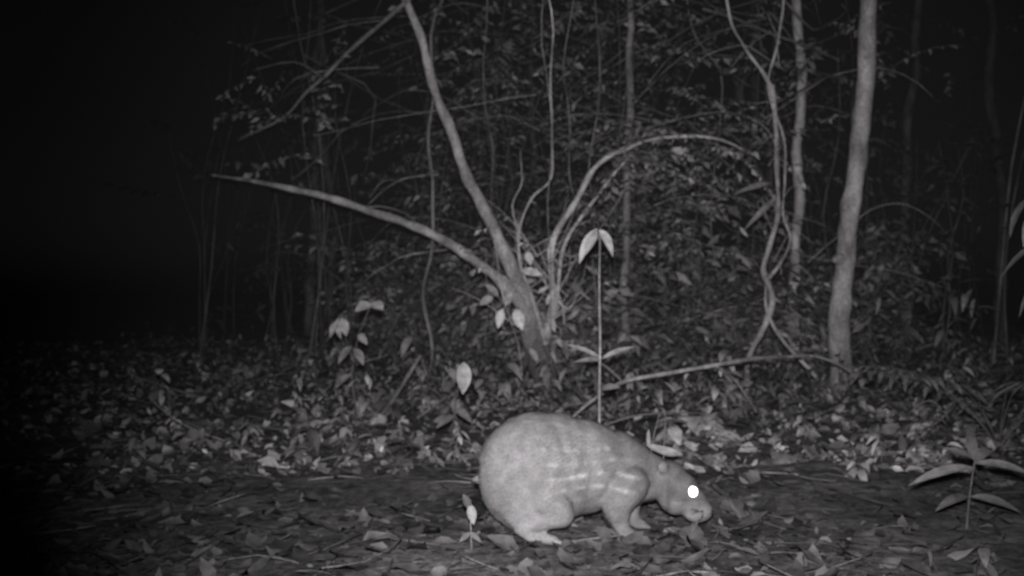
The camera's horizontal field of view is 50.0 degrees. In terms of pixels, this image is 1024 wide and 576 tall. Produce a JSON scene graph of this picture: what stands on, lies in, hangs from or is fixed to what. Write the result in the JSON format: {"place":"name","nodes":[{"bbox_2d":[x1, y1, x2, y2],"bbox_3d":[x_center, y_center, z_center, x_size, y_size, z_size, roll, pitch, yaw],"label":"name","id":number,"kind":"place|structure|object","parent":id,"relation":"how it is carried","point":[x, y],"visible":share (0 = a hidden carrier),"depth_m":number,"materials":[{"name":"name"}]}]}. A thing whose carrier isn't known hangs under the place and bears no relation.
{"place":"outdoors","nodes":[
{"label":"outdoors","id":0,"kind":"place"},
{"bbox_2d":[0,291,1023,575],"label":"ground","id":1,"kind":"structure","parent":0,"point":[80,317],"depth_m":3.85,"materials":[{"name":"soil"}]},
{"bbox_2d":[303,4,325,335],"bbox_3d":[-2.556,-3.373,14.014,1.855,8.178,2.328,0,0,25],"label":"forest tree","id":2,"kind":"object","parent":1,"relation":"on","point":[308,315],"visible":0.41,"depth_m":13.97,"materials":[{"name":"grey plant"}]},
{"bbox_2d":[316,0,339,342],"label":"forest tree","id":3,"kind":"object","parent":1,"relation":"on","point":[331,277],"visible":0.52,"depth_m":12.47,"materials":[{"name":"grey plant"}]},
{"bbox_2d":[329,296,383,412],"bbox_3d":[-0.775,0.360,5.451,0.273,0.641,0.088,0,0,0],"label":"drooping sapling","id":4,"kind":"object","parent":1,"relation":"on","point":[340,326],"visible":0.86,"depth_m":5.47,"materials":[{"name":"grey plant"}]},
{"bbox_2d":[377,354,421,415],"bbox_3d":[-0.555,0.491,5.327,0.248,0.333,0.036,0,0,-20],"label":"broken stick","id":5,"kind":"object","parent":1,"relation":"on","point":[389,404],"visible":0.81,"depth_m":5.33,"materials":[{"name":"grey wood"}]},
{"bbox_2d":[416,0,436,278],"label":"forest tree","id":6,"kind":"object","parent":1,"relation":"on","point":[422,172],"visible":0.27,"depth_m":13.16,"materials":[{"name":"grey plant"}]},
{"bbox_2d":[387,0,496,390],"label":"slender sapling","id":7,"kind":"object","parent":1,"relation":"on","point":[430,169],"visible":0.81,"depth_m":7.29,"materials":[{"name":"grey plant"}]},
{"bbox_2d":[437,362,471,453],"bbox_3d":[-0.211,0.472,4.090,0.119,0.396,0.080,0,0,30],"label":"understory seedling","id":8,"kind":"object","parent":1,"relation":"on","point":[463,375],"visible":0.94,"depth_m":4.08,"materials":[{"name":"grey plant"}]},
{"bbox_2d":[459,494,480,549],"bbox_3d":[-0.103,0.589,2.709,0.055,0.162,0.025,0,0,0],"label":"understory seedling","id":9,"kind":"object","parent":1,"relation":"on","point":[471,513],"visible":0.95,"depth_m":2.71,"materials":[{"name":"grey plant"}]},
{"bbox_2d":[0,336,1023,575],"bbox_3d":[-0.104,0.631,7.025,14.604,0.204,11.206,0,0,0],"label":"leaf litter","id":10,"kind":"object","parent":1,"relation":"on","point":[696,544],"visible":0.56,"depth_m":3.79,"materials":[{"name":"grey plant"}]},
{"bbox_2d":[646,413,682,458],"bbox_3d":[0.490,0.530,3.478,0.123,0.260,0.053,0,0,42],"label":"curled dead leaf","id":11,"kind":"object","parent":10,"relation":"on","point":[665,451],"visible":0.77,"depth_m":3.49,"materials":[{"name":"plant"}]},
{"bbox_2d":[209,0,827,396],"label":"branching tree","id":12,"kind":"object","parent":1,"relation":"on","point":[524,302],"visible":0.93,"depth_m":6.78,"materials":[{"name":"grey plant"}]},
{"bbox_2d":[213,0,410,140],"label":"hanging dead branch","id":13,"kind":"object","parent":12,"relation":"attached to","point":[360,41],"visible":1,"depth_m":6.89,"materials":[{"name":"grey wood"}]},
{"bbox_2d":[479,252,564,387],"bbox_3d":[0.068,0.230,6.396,0.520,0.881,0.118,0,0,0],"label":"climbing plant","id":14,"kind":"object","parent":1,"relation":"on","point":[518,318],"visible":0.9,"depth_m":6.37,"materials":[{"name":"plant"}]},
{"bbox_2d":[40,253,1023,575],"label":"seedling undergrowth","id":15,"kind":"object","parent":1,"relation":"on","point":[414,389],"visible":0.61,"depth_m":5.89,"materials":[{"name":"grey plant"}]},
{"bbox_2d":[527,0,542,289],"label":"forest tree","id":16,"kind":"object","parent":1,"relation":"on","point":[533,161],"visible":0.38,"depth_m":14.47,"materials":[{"name":"grey plant"}]},
{"bbox_2d":[124,331,964,445],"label":"fallen branches","id":17,"kind":"object","parent":1,"relation":"on","point":[912,410],"depth_m":5.15,"materials":[{"name":"grey wood"}]},
{"bbox_2d":[102,0,1023,380],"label":"understory foliage","id":18,"kind":"object","parent":1,"relation":"on","point":[468,320],"visible":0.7,"depth_m":9.69,"materials":[{"name":"grey plant"}]},
{"bbox_2d":[473,411,713,544],"bbox_3d":[0.208,0.484,2.872,0.632,0.334,0.278,0,0,0],"label":"paca","id":19,"kind":"object","parent":1,"relation":"on","point":[539,476],"visible":1,"depth_m":2.80,"materials":[{"name":"fur"}]},
{"bbox_2d":[565,229,634,423],"bbox_3d":[0.334,0.226,4.117,0.220,0.909,0.156,0,0,-34],"label":"broadleaf sapling","id":20,"kind":"object","parent":1,"relation":"on","point":[589,240],"visible":0.9,"depth_m":4.11,"materials":[{"name":"grey plant"}]},
{"bbox_2d":[598,1,611,328],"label":"forest tree","id":21,"kind":"object","parent":1,"relation":"on","point":[608,101],"visible":0.25,"depth_m":14.95,"materials":[{"name":"grey plant"}]},
{"bbox_2d":[538,0,704,377],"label":"slender tree","id":22,"kind":"object","parent":1,"relation":"on","point":[625,266],"visible":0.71,"depth_m":8.21,"materials":[{"name":"grey plant"}]},
{"bbox_2d":[659,0,684,320],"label":"forest tree","id":23,"kind":"object","parent":1,"relation":"on","point":[676,81],"visible":0.35,"depth_m":13.47,"materials":[{"name":"grey plant"}]},
{"bbox_2d":[683,413,740,441],"bbox_3d":[0.857,0.615,4.672,0.238,0.131,0.320,0,0,0],"label":"dead leaf","id":24,"kind":"object","parent":1,"relation":"on","point":[691,420],"visible":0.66,"depth_m":4.72,"materials":[{"name":"grey plant"}]},
{"bbox_2d":[733,2,759,322],"bbox_3d":[2.754,-3.327,12.001,2.120,8.125,2.307,0,0,37],"label":"forest tree","id":25,"kind":"object","parent":1,"relation":"on","point":[741,97],"visible":0.34,"depth_m":11.99,"materials":[{"name":"grey plant"}]},
{"bbox_2d":[750,0,765,326],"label":"forest tree","id":26,"kind":"object","parent":1,"relation":"on","point":[753,76],"visible":0.25,"depth_m":14.95,"materials":[{"name":"grey plant"}]},
{"bbox_2d":[725,0,825,393],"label":"liana","id":27,"kind":"object","parent":1,"relation":"on","point":[770,307],"visible":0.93,"depth_m":6.57,"materials":[{"name":"grey plant"}]},
{"bbox_2d":[772,454,808,463],"bbox_3d":[1.008,0.624,3.966,0.156,0.043,0.073,0,0,0],"label":"dead leaf","id":28,"kind":"object","parent":1,"relation":"on","point":[791,458],"visible":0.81,"depth_m":3.96,"materials":[{"name":"grey plant"}]},
{"bbox_2d":[788,0,806,367],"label":"slender tree","id":29,"kind":"object","parent":1,"relation":"on","point":[799,189],"visible":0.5,"depth_m":8.97,"materials":[{"name":"grey plant"}]},
{"bbox_2d":[825,0,876,393],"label":"smooth bark tree","id":30,"kind":"object","parent":1,"relation":"on","point":[841,303],"visible":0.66,"depth_m":6.81,"materials":[{"name":"grey plant"}]},
{"bbox_2d":[893,0,922,329],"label":"forest tree","id":31,"kind":"object","parent":1,"relation":"on","point":[909,104],"visible":0.54,"depth_m":12.96,"materials":[{"name":"grey plant"}]},
{"bbox_2d":[849,363,1023,445],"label":"fern","id":32,"kind":"object","parent":1,"relation":"on","point":[928,381],"visible":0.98,"depth_m":4.39,"materials":[{"name":"grey plant"}]},
{"bbox_2d":[908,431,1023,528],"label":"broadleaf seedling","id":33,"kind":"object","parent":1,"relation":"on","point":[975,454],"visible":0.94,"depth_m":2.99,"materials":[{"name":"grey plant"}]},
{"bbox_2d":[984,0,1010,344],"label":"forest tree","id":34,"kind":"object","parent":1,"relation":"on","point":[992,114],"visible":0.69,"depth_m":12.45,"materials":[{"name":"grey plant"}]},
{"bbox_2d":[1000,201,1023,316],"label":"broadleaf shrub","id":35,"kind":"object","parent":1,"relation":"on","point":[1016,214],"visible":1,"depth_m":3.44,"materials":[{"name":"grey plant"}]},
{"bbox_2d":[0,0,1023,290],"label":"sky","id":36,"kind":"structure","parent":0,"point":[82,82],"materials":[{"name":"black"}]}
]}

